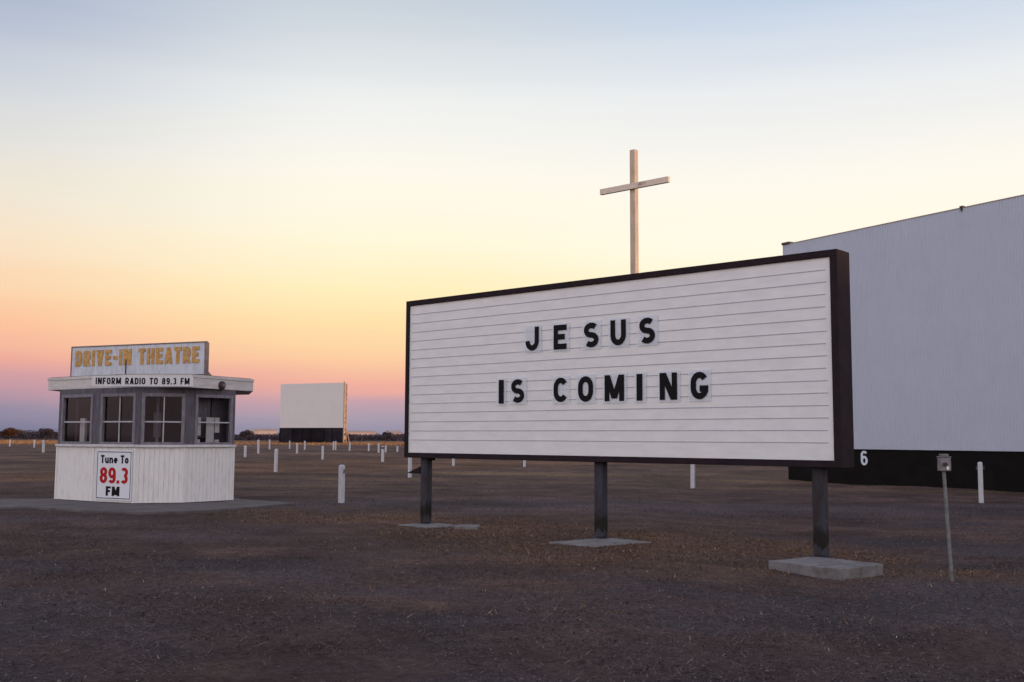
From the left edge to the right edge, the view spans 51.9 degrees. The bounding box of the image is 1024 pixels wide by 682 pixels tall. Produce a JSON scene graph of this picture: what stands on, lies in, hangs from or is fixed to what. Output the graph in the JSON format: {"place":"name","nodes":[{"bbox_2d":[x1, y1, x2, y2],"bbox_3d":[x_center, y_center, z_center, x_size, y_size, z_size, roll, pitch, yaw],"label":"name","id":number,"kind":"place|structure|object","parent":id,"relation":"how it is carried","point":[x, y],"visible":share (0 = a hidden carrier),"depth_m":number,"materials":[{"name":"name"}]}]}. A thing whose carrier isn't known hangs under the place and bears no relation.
{"place":"outdoors","nodes":[
{"label":"outdoors","id":0,"kind":"place"},
{"bbox_2d":[0,497,293,514],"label":"pavement","id":1,"kind":"structure","parent":0,"point":[64,505],"depth_m":23.31,"materials":[{"name":"grey concrete"}]},
{"bbox_2d":[47,374,253,502],"bbox_3d":[-9.068,2.454,26.667,5.222,2.971,5.062,0,-5,0],"label":"ticket booth","id":2,"kind":"object","parent":1,"relation":"on","point":[178,441],"visible":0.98,"depth_m":25.02,"materials":[{"name":"white wood"}]},
{"bbox_2d":[66,398,78,441],"bbox_3d":[-11.116,1.988,26.526,0.149,1.186,1.005,1,-5,-5],"label":"window pane","id":3,"kind":"structure","parent":2,"relation":"in","point":[73,403],"depth_m":26.64,"materials":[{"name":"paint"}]},
{"bbox_2d":[60,394,93,443],"bbox_3d":[-10.446,1.881,25.323,1.258,1.186,0.099,-3,-6,34],"label":"window frame","id":4,"kind":"structure","parent":2,"relation":"in","point":[64,397],"depth_m":25.46,"materials":[{"name":"paint"}]},
{"bbox_2d":[95,450,132,500],"bbox_3d":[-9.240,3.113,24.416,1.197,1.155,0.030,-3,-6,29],"label":"radio frequency sign","id":5,"kind":"object","parent":2,"relation":"attached to","point":[114,472],"visible":1,"depth_m":24.39,"materials":[{"name":"white plastic"}]},
{"bbox_2d":[99,393,136,444],"bbox_3d":[-9.174,1.816,24.552,1.161,1.186,0.099,-3,-6,29],"label":"window frame","id":6,"kind":"structure","parent":2,"relation":"in","point":[103,396],"depth_m":24.57,"materials":[{"name":"paint"}]},
{"bbox_2d":[70,341,211,375],"bbox_3d":[-9.247,0.549,26.913,4.420,0.865,1.032,-2,-6,24],"label":"roof sign","id":7,"kind":"object","parent":2,"relation":"on","point":[174,358],"visible":0.87,"depth_m":26.38,"materials":[{"name":"metal"}]},
{"bbox_2d":[92,376,192,386],"bbox_3d":[-8.469,0.936,24.244,2.322,0.224,0.256,0,-5,0],"label":"strip sign","id":8,"kind":"object","parent":2,"relation":"attached to","point":[135,381],"visible":1,"depth_m":24.12,"materials":[{"name":"white plastic"}]},
{"bbox_2d":[140,393,185,444],"bbox_3d":[-8.095,1.809,24.424,0.959,1.186,0.099,2,-5,-15],"label":"window frame","id":9,"kind":"structure","parent":2,"relation":"in","point":[144,395],"depth_m":24.40,"materials":[{"name":"paint"}]},
{"bbox_2d":[194,394,233,444],"bbox_3d":[-7.141,1.880,25.148,0.099,1.186,1.060,-4,-7,39],"label":"window frame","id":10,"kind":"structure","parent":2,"relation":"in","point":[230,403],"depth_m":25.20,"materials":[{"name":"paint"}]},
{"bbox_2d":[226,399,228,441],"bbox_3d":[-7.076,2.000,26.441,0.099,1.186,1.126,2,-6,-20],"label":"window frame","id":11,"kind":"structure","parent":2,"relation":"in","point":[227,399],"depth_m":26.88,"materials":[{"name":"paint"}]},
{"bbox_2d":[0,438,1023,681],"bbox_3d":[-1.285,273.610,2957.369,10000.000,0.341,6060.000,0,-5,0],"label":"ground","id":12,"kind":"structure","parent":0,"point":[362,455],"depth_m":12.09,"materials":[{"name":"grey gravel"}]},
{"bbox_2d":[0,427,21,439],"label":"bare tree","id":13,"kind":"object","parent":12,"relation":"on","point":[10,432],"visible":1,"depth_m":397.23,"materials":[{"name":"brown plant"}]},
{"bbox_2d":[42,440,44,451],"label":"field post","id":14,"kind":"object","parent":12,"relation":"on","point":[43,445],"visible":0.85,"depth_m":96.09,"materials":[{"name":"metal"}]},
{"bbox_2d":[38,428,54,439],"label":"bare tree","id":15,"kind":"object","parent":12,"relation":"on","point":[46,432],"visible":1,"depth_m":402.39,"materials":[{"name":"brown plant"}]},
{"bbox_2d":[0,429,403,440],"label":"distant wood","id":16,"kind":"object","parent":12,"relation":"on","point":[24,434],"visible":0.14,"depth_m":434.38,"materials":[{"name":"foliage"},{"name":"leaves"},{"name":"bark"}]},
{"bbox_2d":[0,440,403,445],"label":"tall grass","id":17,"kind":"structure","parent":12,"relation":"on","point":[382,443],"depth_m":216.45,"materials":[{"name":"plant"}]},
{"bbox_2d":[244,445,246,456],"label":"field post","id":18,"kind":"object","parent":12,"relation":"on","point":[245,449],"visible":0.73,"depth_m":78.94,"materials":[{"name":"metal"}]},
{"bbox_2d":[239,430,253,440],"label":"bare tree","id":19,"kind":"object","parent":12,"relation":"on","point":[246,433],"visible":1,"depth_m":417.40,"materials":[{"name":"brown plant"}]},
{"bbox_2d":[255,428,277,435],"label":"distant shed","id":20,"kind":"structure","parent":12,"relation":"on","point":[262,431],"depth_m":640.94,"materials":[{"name":"beige metal"}]},
{"bbox_2d":[274,449,277,471],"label":"field post","id":21,"kind":"object","parent":12,"relation":"on","point":[275,460],"visible":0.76,"depth_m":48.43,"materials":[{"name":"metal"}]},
{"bbox_2d":[279,382,349,442],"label":"drive in screen","id":22,"kind":"object","parent":12,"relation":"on","point":[313,412],"visible":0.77,"depth_m":275.06,"materials":[{"name":"white paint"}]},
{"bbox_2d":[321,446,323,458],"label":"field post","id":23,"kind":"object","parent":12,"relation":"on","point":[322,455],"visible":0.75,"depth_m":73.00,"materials":[{"name":"metal"}]},
{"bbox_2d":[338,465,344,502],"bbox_3d":[-4.190,3.585,25.864,0.197,1.079,0.115,-4,-7,33],"label":"field post","id":24,"kind":"object","parent":12,"relation":"on","point":[341,484],"visible":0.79,"depth_m":25.83,"materials":[{"name":"paint"}]},
{"bbox_2d":[347,430,376,435],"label":"distant shed","id":25,"kind":"structure","parent":12,"relation":"on","point":[359,432],"depth_m":642.19,"materials":[{"name":"beige metal"}]},
{"bbox_2d":[381,446,383,461],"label":"field post","id":26,"kind":"object","parent":12,"relation":"on","point":[382,453],"visible":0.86,"depth_m":68.49,"materials":[{"name":"paint"}]},
{"bbox_2d":[382,432,392,440],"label":"bare tree","id":27,"kind":"object","parent":12,"relation":"on","point":[387,435],"visible":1,"depth_m":417.79,"materials":[{"name":"brown plant"}]},
{"bbox_2d":[386,430,402,436],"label":"distant shed","id":28,"kind":"structure","parent":12,"relation":"on","point":[400,432],"depth_m":620.62,"materials":[{"name":"beige metal"}]},
{"bbox_2d":[408,458,411,477],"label":"field post","id":29,"kind":"object","parent":12,"relation":"on","point":[409,466],"visible":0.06,"depth_m":41.67,"materials":[{"name":"paint"}]},
{"bbox_2d":[399,523,455,527],"bbox_3d":[-1.518,3.454,19.187,0.814,0.200,0.886,5,-7,-44],"label":"concrete footing","id":30,"kind":"object","parent":12,"relation":"on","point":[432,525],"visible":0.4,"depth_m":19.07,"materials":[{"name":"grey concrete"}]},
{"bbox_2d":[404,249,853,557],"bbox_3d":[1.282,1.090,17.160,8.751,4.174,0.395,-4,-7,42],"label":"marquee sign","id":31,"kind":"object","parent":30,"relation":"on","point":[763,345],"visible":1,"depth_m":16.23,"materials":[{"name":"metal"}]},
{"bbox_2d":[499,380,503,403],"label":"sign letter","id":32,"kind":"object","parent":31,"relation":"attached to","point":[501,391],"visible":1,"depth_m":18.25,"materials":[{"name":"black plastic"}]},
{"bbox_2d":[511,379,523,402],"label":"sign letter","id":33,"kind":"object","parent":31,"relation":"attached to","point":[517,390],"visible":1,"depth_m":18.00,"materials":[{"name":"black plastic"}]},
{"bbox_2d":[525,326,538,350],"bbox_3d":[0.350,-0.040,17.861,0.382,0.468,0.008,-4,-7,42],"label":"sign letter","id":34,"kind":"object","parent":31,"relation":"attached to","point":[529,346],"visible":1,"depth_m":17.81,"materials":[{"name":"black plastic"}]},
{"bbox_2d":[554,378,565,401],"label":"sign letter","id":35,"kind":"object","parent":31,"relation":"attached to","point":[558,398],"visible":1,"depth_m":17.39,"materials":[{"name":"black plastic"}]},
{"bbox_2d":[554,324,566,349],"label":"sign letter","id":36,"kind":"object","parent":31,"relation":"attached to","point":[557,336],"visible":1,"depth_m":17.46,"materials":[{"name":"black plastic"}]},
{"bbox_2d":[578,376,592,401],"bbox_3d":[1.192,0.773,17.020,0.390,0.478,0.009,-4,-7,42],"label":"sign letter","id":37,"kind":"object","parent":31,"relation":"attached to","point":[588,380],"visible":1,"depth_m":17.02,"materials":[{"name":"black plastic"}]},
{"bbox_2d":[584,322,598,346],"bbox_3d":[1.285,-0.101,17.019,0.374,0.469,0.008,-4,-7,42],"label":"sign letter","id":38,"kind":"object","parent":31,"relation":"attached to","point":[593,335],"visible":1,"depth_m":17.02,"materials":[{"name":"black plastic"}]},
{"bbox_2d":[604,374,623,400],"bbox_3d":[1.620,0.740,16.633,0.466,0.480,0.010,-4,-7,42],"label":"sign letter","id":39,"kind":"object","parent":31,"relation":"attached to","point":[612,390],"visible":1,"depth_m":16.62,"materials":[{"name":"black plastic"}]},
{"bbox_2d":[610,319,625,344],"bbox_3d":[1.685,-0.137,16.660,0.404,0.472,0.008,-4,-7,42],"label":"sign letter","id":40,"kind":"object","parent":31,"relation":"attached to","point":[615,341],"visible":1,"depth_m":16.64,"materials":[{"name":"black plastic"}]},
{"bbox_2d":[600,149,669,273],"bbox_3d":[2.012,-0.768,17.008,1.355,4.764,0.155,-4,-7,42],"label":"wooden cross","id":41,"kind":"object","parent":31,"relation":"attached to","point":[634,185],"visible":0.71,"depth_m":17.14,"materials":[{"name":"brown wood"}]},
{"bbox_2d":[636,374,642,400],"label":"sign letter","id":42,"kind":"object","parent":31,"relation":"attached to","point":[639,387],"visible":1,"depth_m":16.31,"materials":[{"name":"black plastic"}]},
{"bbox_2d":[639,317,654,343],"bbox_3d":[2.097,-0.165,16.290,0.378,0.471,0.008,-4,-7,42],"label":"sign letter","id":43,"kind":"object","parent":31,"relation":"attached to","point":[649,331],"visible":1,"depth_m":16.29,"materials":[{"name":"black plastic"}]},
{"bbox_2d":[659,372,676,399],"bbox_3d":[2.375,0.683,15.956,0.399,0.477,0.010,-4,-7,42],"label":"sign letter","id":44,"kind":"object","parent":31,"relation":"attached to","point":[666,384],"visible":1,"depth_m":15.95,"materials":[{"name":"black plastic"}]},
{"bbox_2d":[691,372,707,398],"bbox_3d":[2.778,0.657,15.594,0.383,0.474,0.010,-4,-7,42],"label":"sign letter","id":45,"kind":"object","parent":31,"relation":"attached to","point":[702,388],"visible":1,"depth_m":15.59,"materials":[{"name":"black plastic"}]},
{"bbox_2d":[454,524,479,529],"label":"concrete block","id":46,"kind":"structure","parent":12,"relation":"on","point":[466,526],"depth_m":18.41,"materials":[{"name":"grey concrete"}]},
{"bbox_2d":[549,538,650,546],"bbox_3d":[1.366,3.191,16.178,1.279,0.200,1.017,5,-7,-41],"label":"concrete footing","id":47,"kind":"object","parent":12,"relation":"on","point":[595,542],"visible":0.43,"depth_m":16.12,"materials":[{"name":"grey concrete"}]},
{"bbox_2d":[690,464,694,487],"bbox_3d":[6.399,4.755,37.222,0.135,1.190,0.135,-2,-5,27],"label":"field post","id":48,"kind":"object","parent":12,"relation":"on","point":[692,475],"visible":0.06,"depth_m":37.17,"materials":[{"name":"paint"}]},
{"bbox_2d":[768,557,882,579],"bbox_3d":[4.071,3.031,13.646,0.962,0.320,1.111,4,-7,-37],"label":"concrete footing","id":49,"kind":"object","parent":12,"relation":"on","point":[829,568],"visible":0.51,"depth_m":13.37,"materials":[{"name":"grey concrete"}]},
{"bbox_2d":[781,194,1023,492],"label":"drive in screen","id":50,"kind":"object","parent":12,"relation":"on","point":[937,320],"visible":0.83,"depth_m":38.33,"materials":[{"name":"paint"}]},
{"bbox_2d":[937,454,953,580],"bbox_3d":[5.385,2.232,13.034,0.147,1.657,0.150,0,-5,0],"label":"speaker pole","id":51,"kind":"object","parent":12,"relation":"on","point":[943,463],"visible":0.98,"depth_m":13.05,"materials":[{"name":"metal"}]},
{"bbox_2d":[976,462,983,502],"bbox_3d":[13.049,4.010,29.288,0.207,1.282,0.125,-2,-5,24],"label":"field post","id":52,"kind":"object","parent":12,"relation":"on","point":[980,468],"visible":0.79,"depth_m":29.24,"materials":[{"name":"paint"}]},
{"bbox_2d":[0,499,1023,633],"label":"dry grass","id":53,"kind":"structure","parent":0,"point":[547,552],"depth_m":15.28,"materials":[{"name":"brown plant"}]},
{"bbox_2d":[0,0,1023,434],"label":"sky","id":54,"kind":"structure","parent":0,"point":[271,184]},
{"bbox_2d":[1,458,1023,519],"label":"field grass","id":55,"kind":"structure","parent":0,"point":[589,492],"depth_m":30.82,"materials":[{"name":"brown plant"}]}
]}

